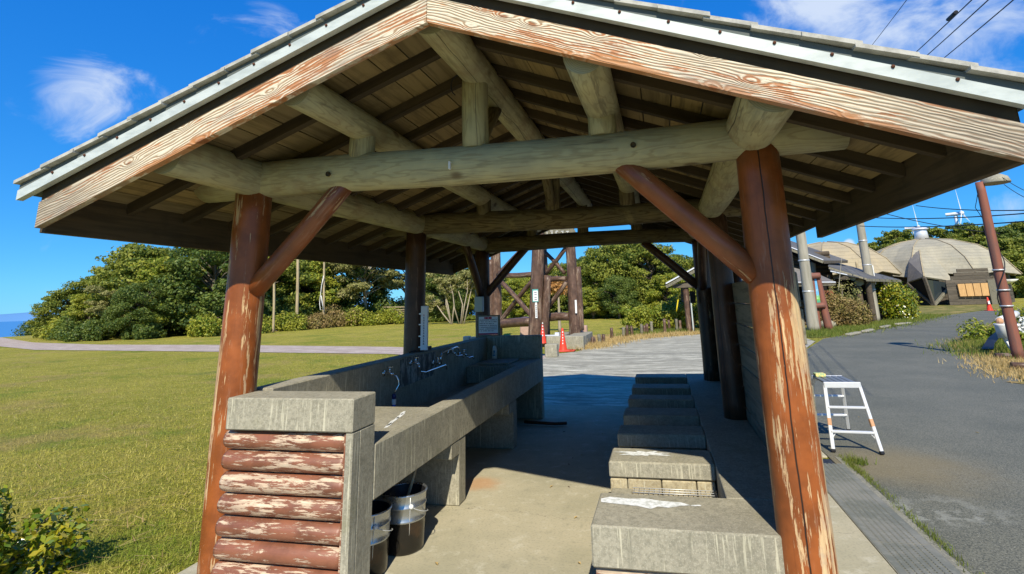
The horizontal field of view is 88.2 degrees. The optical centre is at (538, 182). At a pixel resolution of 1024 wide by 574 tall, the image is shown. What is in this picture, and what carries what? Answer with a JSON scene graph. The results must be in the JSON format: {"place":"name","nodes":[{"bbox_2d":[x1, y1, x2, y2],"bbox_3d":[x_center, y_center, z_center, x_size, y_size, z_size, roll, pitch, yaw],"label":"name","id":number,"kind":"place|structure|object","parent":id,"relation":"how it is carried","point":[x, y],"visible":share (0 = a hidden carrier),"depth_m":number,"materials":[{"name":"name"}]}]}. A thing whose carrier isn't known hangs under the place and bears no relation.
{"place":"outdoors","nodes":[
{"label":"outdoors","id":0,"kind":"place"},
{"bbox_2d":[0,300,395,321],"bbox_3d":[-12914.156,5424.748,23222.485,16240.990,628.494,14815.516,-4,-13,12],"label":"island hills","id":1,"kind":"structure","parent":0,"point":[26,316],"depth_m":18584.62,"materials":[{"name":"blue"}]},
{"bbox_2d":[0,314,473,336],"bbox_3d":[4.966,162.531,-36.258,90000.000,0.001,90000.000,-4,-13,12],"label":"sea","id":2,"kind":"structure","parent":0,"point":[6,328],"depth_m":8030.18,"materials":[{"name":"liquid"}]},
{"bbox_2d":[0,337,545,358],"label":"lawn path","id":3,"kind":"structure","parent":0,"point":[7,342],"depth_m":23.06,"materials":[{"name":"concrete"}]},
{"bbox_2d":[0,297,1023,573],"bbox_3d":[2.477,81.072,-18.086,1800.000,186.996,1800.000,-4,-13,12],"label":"ground","id":4,"kind":"structure","parent":0,"point":[372,335],"depth_m":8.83,"materials":[{"name":"plant"}]},
{"bbox_2d":[10,315,55,335],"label":"evergreen tree","id":5,"kind":"object","parent":4,"relation":"on","point":[23,327],"visible":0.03,"depth_m":56.66,"materials":[{"name":"green plant"}]},
{"bbox_2d":[37,316,59,339],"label":"lawn shrub","id":6,"kind":"object","parent":4,"relation":"on","point":[49,326],"visible":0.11,"depth_m":35.67,"materials":[{"name":"green plant"}]},
{"bbox_2d":[0,484,98,573],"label":"foreground shrub","id":7,"kind":"object","parent":4,"relation":"on","point":[35,548],"visible":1,"depth_m":3.31,"materials":[{"name":"green plant"}]},
{"bbox_2d":[23,289,86,332],"bbox_3d":[-34.380,9.510,38.244,4.354,3.670,4.070,-1,-13,-5],"label":"evergreen tree","id":8,"kind":"object","parent":4,"relation":"on","point":[48,309],"visible":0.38,"depth_m":37.14,"materials":[{"name":"green plant"}]},
{"bbox_2d":[45,315,101,340],"bbox_3d":[-30.118,9.484,34.736,4.115,1.818,3.098,-12,-16,38],"label":"lawn shrub","id":9,"kind":"object","parent":4,"relation":"on","point":[61,330],"visible":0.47,"depth_m":33.97,"materials":[{"name":"green plant"}]},
{"bbox_2d":[53,293,113,331],"bbox_3d":[-30.780,9.130,36.160,3.708,3.274,3.697,2,-13,-15],"label":"evergreen tree","id":10,"kind":"object","parent":4,"relation":"on","point":[77,300],"visible":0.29,"depth_m":35.58,"materials":[{"name":"green plant"}]},
{"bbox_2d":[62,318,116,341],"bbox_3d":[-27.275,9.099,32.555,2.650,1.415,2.395,-4,-13,12],"label":"lawn shrub","id":11,"kind":"object","parent":4,"relation":"on","point":[92,331],"visible":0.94,"depth_m":32.00,"materials":[{"name":"green plant"}]},
{"bbox_2d":[55,265,135,335],"bbox_3d":[-31.288,8.742,39.367,6.261,5.646,6.699,-7,-14,22],"label":"evergreen tree","id":12,"kind":"object","parent":4,"relation":"on","point":[81,284],"visible":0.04,"depth_m":37.85,"materials":[{"name":"green plant"}]},
{"bbox_2d":[82,285,140,317],"bbox_3d":[-27.917,8.493,34.445,3.851,3.632,3.206,-14,-17,43],"label":"evergreen tree","id":13,"kind":"object","parent":4,"relation":"on","point":[99,307],"visible":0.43,"depth_m":33.58,"materials":[{"name":"green plant"}]},
{"bbox_2d":[99,281,176,331],"bbox_3d":[-25.290,8.114,33.416,3.890,3.741,3.966,-12,-16,38],"label":"evergreen tree","id":14,"kind":"object","parent":4,"relation":"on","point":[120,306],"visible":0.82,"depth_m":32.67,"materials":[{"name":"green plant"}]},
{"bbox_2d":[80,243,203,318],"bbox_3d":[-28.118,7.771,38.107,8.206,6.916,7.670,-8,-14,26],"label":"evergreen tree","id":15,"kind":"object","parent":4,"relation":"on","point":[128,253],"visible":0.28,"depth_m":36.29,"materials":[{"name":"green plant"}]},
{"bbox_2d":[121,321,166,339],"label":"lawn shrub","id":16,"kind":"object","parent":4,"relation":"on","point":[148,331],"visible":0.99,"depth_m":32.16,"materials":[{"name":"green plant"}]},
{"bbox_2d":[103,256,209,327],"bbox_3d":[-25.582,7.831,35.822,6.284,5.565,6.304,10,-17,-41],"label":"evergreen tree","id":17,"kind":"object","parent":4,"relation":"on","point":[145,273],"visible":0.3,"depth_m":34.80,"materials":[{"name":"green plant"}]},
{"bbox_2d":[1,353,361,573],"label":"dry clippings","id":18,"kind":"object","parent":4,"relation":"on","point":[116,482],"visible":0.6,"depth_m":4.75,"materials":[{"name":"plant"}]},
{"bbox_2d":[149,247,229,329],"bbox_3d":[-22.662,7.249,36.983,7.390,7.107,7.535,-1,-13,-4],"label":"evergreen tree","id":19,"kind":"object","parent":4,"relation":"on","point":[182,273],"visible":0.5,"depth_m":34.73,"materials":[{"name":"green plant"}]},
{"bbox_2d":[185,311,222,336],"bbox_3d":[-20.672,9.037,33.664,3.001,1.639,2.553,1,-13,-12],"label":"lawn shrub","id":20,"kind":"object","parent":4,"relation":"on","point":[206,326],"visible":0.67,"depth_m":32.93,"materials":[{"name":"green plant"}]},
{"bbox_2d":[221,314,271,332],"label":"lawn shrub","id":21,"kind":"object","parent":4,"relation":"on","point":[266,326],"visible":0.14,"depth_m":35.79,"materials":[{"name":"green plant"}]},
{"bbox_2d":[201,256,315,312],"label":"evergreen tree","id":22,"kind":"object","parent":4,"relation":"on","point":[289,274],"visible":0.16,"depth_m":42.28,"materials":[{"name":"green plant"}]},
{"bbox_2d":[45,292,473,334],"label":"undergrowth","id":23,"kind":"object","parent":4,"relation":"on","point":[308,311],"visible":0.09,"depth_m":44.53,"materials":[{"name":"green plant"}]},
{"bbox_2d":[272,283,274,331],"bbox_3d":[-18.375,7.840,36.676,0.198,4.972,0.202,-8,-14,11],"label":"lawn pole","id":24,"kind":"object","parent":4,"relation":"on","point":[273,321],"visible":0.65,"depth_m":36.35,"materials":[{"name":"brown wood"}]},
{"bbox_2d":[264,310,309,330],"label":"lawn shrub","id":25,"kind":"object","parent":4,"relation":"on","point":[289,321],"visible":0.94,"depth_m":37.92,"materials":[{"name":"green plant"}]},
{"bbox_2d":[295,259,298,316],"bbox_3d":[-18.065,7.598,39.586,0.253,6.693,0.256,-8,-14,11],"label":"lawn pole","id":26,"kind":"object","parent":4,"relation":"on","point":[297,287],"visible":0.55,"depth_m":39.42,"materials":[{"name":"brown wood"}]},
{"bbox_2d":[271,260,353,311],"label":"evergreen tree","id":27,"kind":"object","parent":4,"relation":"on","point":[330,280],"visible":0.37,"depth_m":45.26,"materials":[{"name":"green plant"}]},
{"bbox_2d":[298,311,334,328],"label":"lawn shrub","id":28,"kind":"object","parent":4,"relation":"on","point":[316,320],"visible":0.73,"depth_m":40.70,"materials":[{"name":"brown plant"}]},
{"bbox_2d":[322,262,324,314],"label":"lawn pole","id":29,"kind":"object","parent":4,"relation":"on","point":[323,310],"visible":0.59,"depth_m":42.41,"materials":[{"name":"brown wood"}]},
{"bbox_2d":[317,303,362,326],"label":"lawn shrub","id":30,"kind":"object","parent":4,"relation":"on","point":[339,320],"visible":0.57,"depth_m":42.78,"materials":[{"name":"brown plant"}]},
{"bbox_2d":[301,260,397,306],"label":"evergreen tree","id":31,"kind":"object","parent":4,"relation":"on","point":[372,296],"visible":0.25,"depth_m":47.58,"materials":[{"name":"green plant"}]},
{"bbox_2d":[344,305,384,325],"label":"lawn shrub","id":32,"kind":"object","parent":4,"relation":"on","point":[367,319],"visible":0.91,"depth_m":43.06,"materials":[{"name":"green plant"}]},
{"bbox_2d":[325,262,404,310],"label":"evergreen tree","id":33,"kind":"object","parent":4,"relation":"on","point":[364,286],"visible":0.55,"depth_m":46.30,"materials":[{"name":"green plant"}]},
{"bbox_2d":[370,306,403,324],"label":"lawn shrub","id":34,"kind":"object","parent":4,"relation":"on","point":[389,316],"visible":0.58,"depth_m":44.78,"materials":[{"name":"green plant"}]},
{"bbox_2d":[372,269,431,293],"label":"evergreen tree","id":35,"kind":"object","parent":4,"relation":"on","point":[395,283],"visible":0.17,"depth_m":47.80,"materials":[{"name":"green plant"}]},
{"bbox_2d":[425,272,469,321],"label":"evergreen tree","id":36,"kind":"object","parent":4,"relation":"on","point":[430,287],"visible":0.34,"depth_m":46.49,"materials":[{"name":"green plant"}]},
{"bbox_2d":[425,269,474,323],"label":"multi stem tree","id":37,"kind":"object","parent":4,"relation":"on","point":[447,285],"visible":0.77,"depth_m":41.15,"materials":[{"name":"green plant"}]},
{"bbox_2d":[434,267,474,309],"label":"evergreen tree","id":38,"kind":"object","parent":4,"relation":"on","point":[470,305],"visible":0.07,"depth_m":50.57,"materials":[{"name":"green plant"}]},
{"bbox_2d":[501,278,530,315],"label":"evergreen tree","id":39,"kind":"object","parent":4,"relation":"on","point":[513,285],"visible":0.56,"depth_m":47.15,"materials":[{"name":"green plant"}]},
{"bbox_2d":[387,310,697,323],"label":"weed strip","id":40,"kind":"object","parent":4,"relation":"on","point":[440,318],"visible":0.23,"depth_m":46.63,"materials":[{"name":"plant"}]},
{"bbox_2d":[548,262,567,311],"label":"evergreen tree","id":41,"kind":"object","parent":4,"relation":"on","point":[554,271],"visible":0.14,"depth_m":48.50,"materials":[{"name":"green plant"}]},
{"bbox_2d":[558,298,561,331],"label":"dead tree stem","id":42,"kind":"object","parent":4,"relation":"on","point":[559,326],"visible":0.59,"depth_m":26.50,"materials":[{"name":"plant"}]},
{"bbox_2d":[550,275,567,295],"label":"dead branch foliage","id":43,"kind":"object","parent":42,"relation":"attached to","point":[555,286],"visible":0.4,"depth_m":26.76,"materials":[{"name":"orange plant"}]},
{"bbox_2d":[559,328,569,350],"bbox_3d":[0.780,4.978,16.752,0.388,0.709,0.388,-4,-13,12],"label":"traffic cone","id":44,"kind":"object","parent":4,"relation":"on","point":[562,346],"visible":0.87,"depth_m":16.66,"materials":[{"name":"plastic"}]},
{"bbox_2d":[556,257,600,309],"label":"evergreen tree","id":45,"kind":"object","parent":4,"relation":"on","point":[580,259],"visible":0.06,"depth_m":47.95,"materials":[{"name":"green plant"}]},
{"bbox_2d":[582,287,607,318],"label":"evergreen tree","id":46,"kind":"object","parent":4,"relation":"on","point":[587,309],"visible":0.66,"depth_m":42.40,"materials":[{"name":"green plant"}]},
{"bbox_2d":[565,244,652,306],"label":"evergreen tree","id":47,"kind":"object","parent":4,"relation":"on","point":[596,260],"visible":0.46,"depth_m":43.74,"materials":[{"name":"green plant"}]},
{"bbox_2d":[595,275,643,318],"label":"evergreen tree","id":48,"kind":"object","parent":4,"relation":"on","point":[619,287],"visible":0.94,"depth_m":40.85,"materials":[{"name":"green plant"}]},
{"bbox_2d":[593,331,699,340],"bbox_3d":[3.688,6.324,21.593,9.548,0.001,4.454,8,-16,-38],"label":"dry grass strip","id":49,"kind":"object","parent":4,"relation":"on","point":[595,336],"visible":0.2,"depth_m":22.43,"materials":[{"name":"plant"}]},
{"bbox_2d":[546,332,592,349],"bbox_3d":[1.157,5.501,18.452,1.234,0.430,2.640,-4,-13,12],"label":"tower footing","id":50,"kind":"object","parent":49,"relation":"on","point":[573,340],"visible":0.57,"depth_m":17.26,"materials":[{"name":"concrete"}]},
{"bbox_2d":[489,229,583,345],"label":"timber tower","id":51,"kind":"structure","parent":50,"relation":"on","point":[541,279],"depth_m":19.38,"materials":[{"name":"brown wood"}]},
{"bbox_2d":[566,329,699,349],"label":"dry grass","id":52,"kind":"structure","parent":49,"relation":"on","point":[609,343],"depth_m":20.05,"materials":[{"name":"plant"}]},
{"bbox_2d":[606,326,699,335],"bbox_3d":[5.283,6.643,23.754,5.405,0.239,2.454,5,-14,-29],"label":"strip green","id":53,"kind":"object","parent":49,"relation":"on","point":[659,330],"visible":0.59,"depth_m":23.39,"materials":[{"name":"plant"}]},
{"bbox_2d":[609,243,694,309],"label":"evergreen tree","id":54,"kind":"object","parent":4,"relation":"on","point":[628,255],"visible":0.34,"depth_m":43.33,"materials":[{"name":"green plant"}]},
{"bbox_2d":[618,302,685,329],"bbox_3d":[5.796,6.683,26.242,3.733,1.401,2.411,-4,-13,12],"label":"clipped hedge","id":55,"kind":"object","parent":4,"relation":"on","point":[642,314],"visible":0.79,"depth_m":25.63,"materials":[{"name":"green plant"}]},
{"bbox_2d":[642,272,696,311],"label":"evergreen tree","id":56,"kind":"object","parent":4,"relation":"on","point":[654,292],"visible":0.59,"depth_m":40.66,"materials":[{"name":"green plant"}]},
{"bbox_2d":[651,294,698,328],"bbox_3d":[7.234,6.673,27.392,2.202,1.872,3.027,10,-17,-43],"label":"hedge shrub","id":57,"kind":"object","parent":4,"relation":"on","point":[695,316],"visible":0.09,"depth_m":27.19,"materials":[{"name":"green plant"}]},
{"bbox_2d":[543,334,814,405],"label":"concrete forecourt","id":58,"kind":"structure","parent":4,"relation":"on","point":[599,376],"depth_m":12.25,"materials":[{"name":"concrete"}]},
{"bbox_2d":[545,343,558,356],"bbox_3d":[0.394,4.840,15.226,0.360,0.360,0.300,-4,-13,12],"label":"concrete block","id":59,"kind":"object","parent":58,"relation":"on","point":[551,349],"visible":0.96,"depth_m":15.09,"materials":[{"name":"concrete"}]},
{"bbox_2d":[665,267,748,331],"bbox_3d":[8.068,5.384,25.157,3.865,3.163,3.455,-4,-13,12],"label":"open kiosk","id":60,"kind":"object","parent":4,"relation":"on","point":[684,287],"visible":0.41,"depth_m":24.00,"materials":[{"name":"wood"}]},
{"bbox_2d":[695,305,1000,337],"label":"grass verge","id":61,"kind":"object","parent":4,"relation":"on","point":[946,309],"depth_m":39.74,"materials":[{"name":"plant"}]},
{"bbox_2d":[796,232,819,330],"bbox_3d":[11.379,2.106,22.943,0.480,8.400,0.467,-4,-13,12],"label":"utility pole","id":62,"kind":"object","parent":61,"relation":"on","point":[811,315],"visible":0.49,"depth_m":22.30,"materials":[{"name":"grey concrete"}]},
{"bbox_2d":[811,273,832,328],"bbox_3d":[11.871,5.038,22.332,0.856,2.407,0.451,-4,-13,12],"label":"painted panel","id":63,"kind":"object","parent":61,"relation":"on","point":[820,299],"visible":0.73,"depth_m":22.23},
{"bbox_2d":[747,241,900,324],"bbox_3d":[14.973,5.121,28.614,10.285,4.781,5.382,7,-15,-35],"label":"log cabin","id":64,"kind":"object","parent":61,"relation":"on","point":[826,265],"visible":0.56,"depth_m":27.59,"materials":[{"name":"wood"}]},
{"bbox_2d":[819,290,874,325],"bbox_3d":[14.303,5.940,24.937,2.362,1.783,2.628,2,-13,-17],"label":"bush","id":65,"kind":"object","parent":61,"relation":"on","point":[841,314],"visible":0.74,"depth_m":24.27,"materials":[{"name":"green plant"}]},
{"bbox_2d":[825,279,871,311],"bbox_3d":[14.536,5.851,25.765,2.105,2.291,2.840,10,-17,-42],"label":"bush","id":66,"kind":"object","parent":61,"relation":"on","point":[848,292],"visible":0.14,"depth_m":25.44,"materials":[{"name":"green plant"}]},
{"bbox_2d":[856,223,880,320],"bbox_3d":[17.627,2.897,28.725,0.471,9.000,0.482,-4,-13,12],"label":"utility pole","id":67,"kind":"object","parent":61,"relation":"on","point":[864,252],"visible":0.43,"depth_m":28.33,"materials":[{"name":"concrete"}]},
{"bbox_2d":[863,221,1023,226],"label":"overhead wire","id":68,"kind":"object","parent":67,"relation":"attached to","point":[953,225],"visible":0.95,"depth_m":17.91,"materials":[{"name":"black"}]},
{"bbox_2d":[806,313,959,339],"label":"verge grass","id":69,"kind":"structure","parent":61,"relation":"on","point":[842,330],"depth_m":22.59,"materials":[{"name":"plant"}]},
{"bbox_2d":[874,280,922,319],"bbox_3d":[19.154,6.303,28.724,2.658,2.462,3.083,-4,-13,12],"label":"bush","id":70,"kind":"object","parent":61,"relation":"on","point":[899,301],"visible":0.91,"depth_m":27.89,"materials":[{"name":"green plant"}]},
{"bbox_2d":[807,241,901,287],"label":"domed building","id":71,"kind":"structure","parent":4,"relation":"on","point":[880,263],"depth_m":51.69,"materials":[{"name":"beige"}]},
{"bbox_2d":[874,229,913,248],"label":"hill tree","id":72,"kind":"object","parent":4,"relation":"on","point":[894,236],"visible":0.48,"depth_m":127.25,"materials":[{"name":"green plant"}]},
{"bbox_2d":[823,457,970,573],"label":"drain channel","id":73,"kind":"object","parent":4,"relation":"on","point":[898,541],"visible":0.93,"depth_m":3.60,"materials":[{"name":"grey concrete"}]},
{"bbox_2d":[911,227,947,237],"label":"hill tree","id":74,"kind":"object","parent":4,"relation":"on","point":[936,232],"visible":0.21,"depth_m":128.19,"materials":[{"name":"green plant"}]},
{"bbox_2d":[876,227,1022,305],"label":"domed hall","id":75,"kind":"structure","parent":4,"relation":"on","point":[937,271],"depth_m":52.24,"materials":[{"name":"beige"}]},
{"bbox_2d":[945,222,980,235],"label":"hill tree","id":76,"kind":"object","parent":4,"relation":"on","point":[952,231],"visible":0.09,"depth_m":125.31,"materials":[{"name":"green plant"}]},
{"bbox_2d":[946,225,1002,251],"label":"hill tree","id":77,"kind":"object","parent":4,"relation":"on","point":[976,237],"visible":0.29,"depth_m":108.19,"materials":[{"name":"green plant"}]},
{"bbox_2d":[979,236,1023,252],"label":"hill tree","id":78,"kind":"object","parent":4,"relation":"on","point":[1011,243],"visible":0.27,"depth_m":94.35,"materials":[{"name":"green plant"}]},
{"bbox_2d":[995,226,1023,246],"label":"hill tree","id":79,"kind":"object","parent":4,"relation":"on","point":[1007,232],"visible":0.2,"depth_m":107.53,"materials":[{"name":"green plant"}]},
{"bbox_2d":[1001,248,1023,290],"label":"hill tree","id":80,"kind":"object","parent":4,"relation":"on","point":[1014,257],"visible":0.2,"depth_m":68.49,"materials":[{"name":"green plant"}]},
{"bbox_2d":[1010,274,1023,297],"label":"undergrowth","id":81,"kind":"object","parent":4,"relation":"on","point":[1020,292],"visible":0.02,"depth_m":69.01,"materials":[{"name":"green plant"}]},
{"bbox_2d":[1010,222,1023,237],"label":"hill tree","id":82,"kind":"object","parent":4,"relation":"on","point":[1018,226],"visible":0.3,"depth_m":110.71,"materials":[{"name":"green plant"}]},
{"bbox_2d":[0,0,1023,313],"label":"sky","id":83,"kind":"structure","parent":0,"point":[71,71],"materials":[{"name":"blue"}]},
{"bbox_2d":[178,405,896,573],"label":"shelter floor","id":84,"kind":"structure","parent":0,"point":[513,512],"depth_m":4.04,"materials":[{"name":"concrete"}]},
{"bbox_2d":[211,335,544,573],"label":"wash counter","id":85,"kind":"object","parent":84,"relation":"on","point":[315,465],"visible":1,"depth_m":3.03,"materials":[{"name":"concrete"}]},
{"bbox_2d":[370,498,392,573],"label":"pail","id":86,"kind":"object","parent":84,"relation":"on","point":[380,523],"visible":0.46,"depth_m":3.19,"materials":[{"name":"silver metal"}]},
{"bbox_2d":[382,481,427,555],"bbox_3d":[-0.898,2.260,3.559,0.319,0.356,0.304,-4,-13,12],"label":"pail","id":87,"kind":"object","parent":84,"relation":"on","point":[407,522],"visible":0.84,"depth_m":3.45,"materials":[{"name":"silver metal"}]},
{"bbox_2d":[13,0,1023,573],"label":"log shelter","id":88,"kind":"object","parent":84,"relation":"on","point":[417,140],"visible":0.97,"depth_m":3.00,"materials":[{"name":"brown wood"}]},
{"bbox_2d":[418,306,428,349],"bbox_3d":[-1.220,1.543,5.599,0.105,0.456,0.022,-4,-13,12],"label":"notice strip","id":89,"kind":"object","parent":88,"relation":"attached to","point":[424,313],"visible":1,"depth_m":5.59,"materials":[{"name":"white"}]},
{"bbox_2d":[474,297,483,311],"bbox_3d":[-0.875,1.804,7.827,0.125,0.220,0.080,-4,-13,12],"label":"meter box","id":90,"kind":"object","parent":88,"relation":"attached to","point":[479,304],"visible":1,"depth_m":7.79,"materials":[{"name":"grey"}]},
{"bbox_2d":[477,315,499,336],"bbox_3d":[-0.727,2.092,7.695,0.355,0.310,0.026,-4,-13,12],"label":"notice board","id":91,"kind":"object","parent":88,"relation":"attached to","point":[488,326],"visible":1,"depth_m":7.69,"materials":[{"name":"white"}]},
{"bbox_2d":[524,420,566,425],"bbox_3d":[0.091,3.113,6.832,0.569,0.043,0.090,-4,-13,12],"label":"floor pipe","id":92,"kind":"object","parent":84,"relation":"on","point":[543,422],"visible":1,"depth_m":6.81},
{"bbox_2d":[591,374,784,573],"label":"cooking hearth","id":93,"kind":"object","parent":84,"relation":"on","point":[677,431],"visible":1,"depth_m":3.09,"materials":[{"name":"concrete"}]},
{"bbox_2d":[632,487,717,497],"bbox_3d":[0.854,1.998,3.286,0.545,0.010,0.505,-4,-13,12],"label":"grill grate","id":94,"kind":"object","parent":93,"relation":"on","point":[674,491],"visible":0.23,"depth_m":3.47,"materials":[{"name":"silver metal"}]},
{"bbox_2d":[807,308,1023,573],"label":"asphalt road","id":95,"kind":"structure","parent":0,"point":[949,472],"depth_m":5.97,"materials":[{"name":"asphalt"}]},
{"bbox_2d":[811,375,884,454],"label":"step platform","id":96,"kind":"structure","parent":95,"relation":"on","point":[836,381],"depth_m":5.53,"materials":[{"name":"metal"}]},
{"bbox_2d":[842,451,876,465],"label":"edge tuft","id":97,"kind":"object","parent":95,"relation":"on","point":[855,460],"visible":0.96,"depth_m":4.98,"materials":[{"name":"plant"}]},
{"bbox_2d":[838,454,982,573],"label":"edge weeds","id":98,"kind":"object","parent":95,"relation":"on","point":[862,472],"visible":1,"depth_m":3.74,"materials":[{"name":"plant"}]},
{"bbox_2d":[981,332,998,349],"bbox_3d":[11.142,3.849,12.900,1.462,0.396,0.304,7,-15,-35],"label":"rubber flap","id":99,"kind":"object","parent":95,"relation":"on","point":[992,339],"visible":0.8,"depth_m":12.73,"materials":[{"name":"blue plastic"}]},
{"bbox_2d":[884,213,1023,218],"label":"overhead wire","id":100,"kind":"object","parent":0,"point":[954,217],"visible":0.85,"depth_m":19.27,"materials":[{"name":"black"}]},
{"bbox_2d":[945,190,967,224],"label":"wind turbine","id":101,"kind":"object","parent":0,"point":[956,214],"visible":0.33,"depth_m":349.01,"materials":[{"name":"white"}]},
{"bbox_2d":[986,323,1023,383],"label":"roadside bank","id":102,"kind":"structure","parent":0,"point":[1020,382],"depth_m":9.32,"materials":[{"name":"beige plant"}]},
{"bbox_2d":[915,336,1023,360],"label":"bank grass","id":103,"kind":"structure","parent":102,"relation":"on","point":[1000,345],"depth_m":13.62,"materials":[{"name":"plant"}]},
{"bbox_2d":[938,336,1023,383],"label":"dry roadside grass","id":104,"kind":"structure","parent":102,"relation":"on","point":[992,360],"depth_m":10.78,"materials":[{"name":"plant"}]},
{"bbox_2d":[956,304,1023,341],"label":"roadside shrub","id":105,"kind":"object","parent":102,"relation":"on","point":[981,331],"visible":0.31,"depth_m":15.56,"materials":[{"name":"green plant"}]},
{"bbox_2d":[975,174,1023,359],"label":"street lamp","id":106,"kind":"object","parent":102,"relation":"on","point":[1006,305],"visible":0.96,"depth_m":12.03,"materials":[{"name":"metal"}]},
{"bbox_2d":[993,311,1019,348],"bbox_3d":[11.638,3.618,12.968,1.401,0.877,0.342,6,-15,-32],"label":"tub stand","id":107,"kind":"object","parent":102,"relation":"on","point":[999,326],"visible":0.56,"depth_m":12.66,"materials":[{"name":"white plastic"}]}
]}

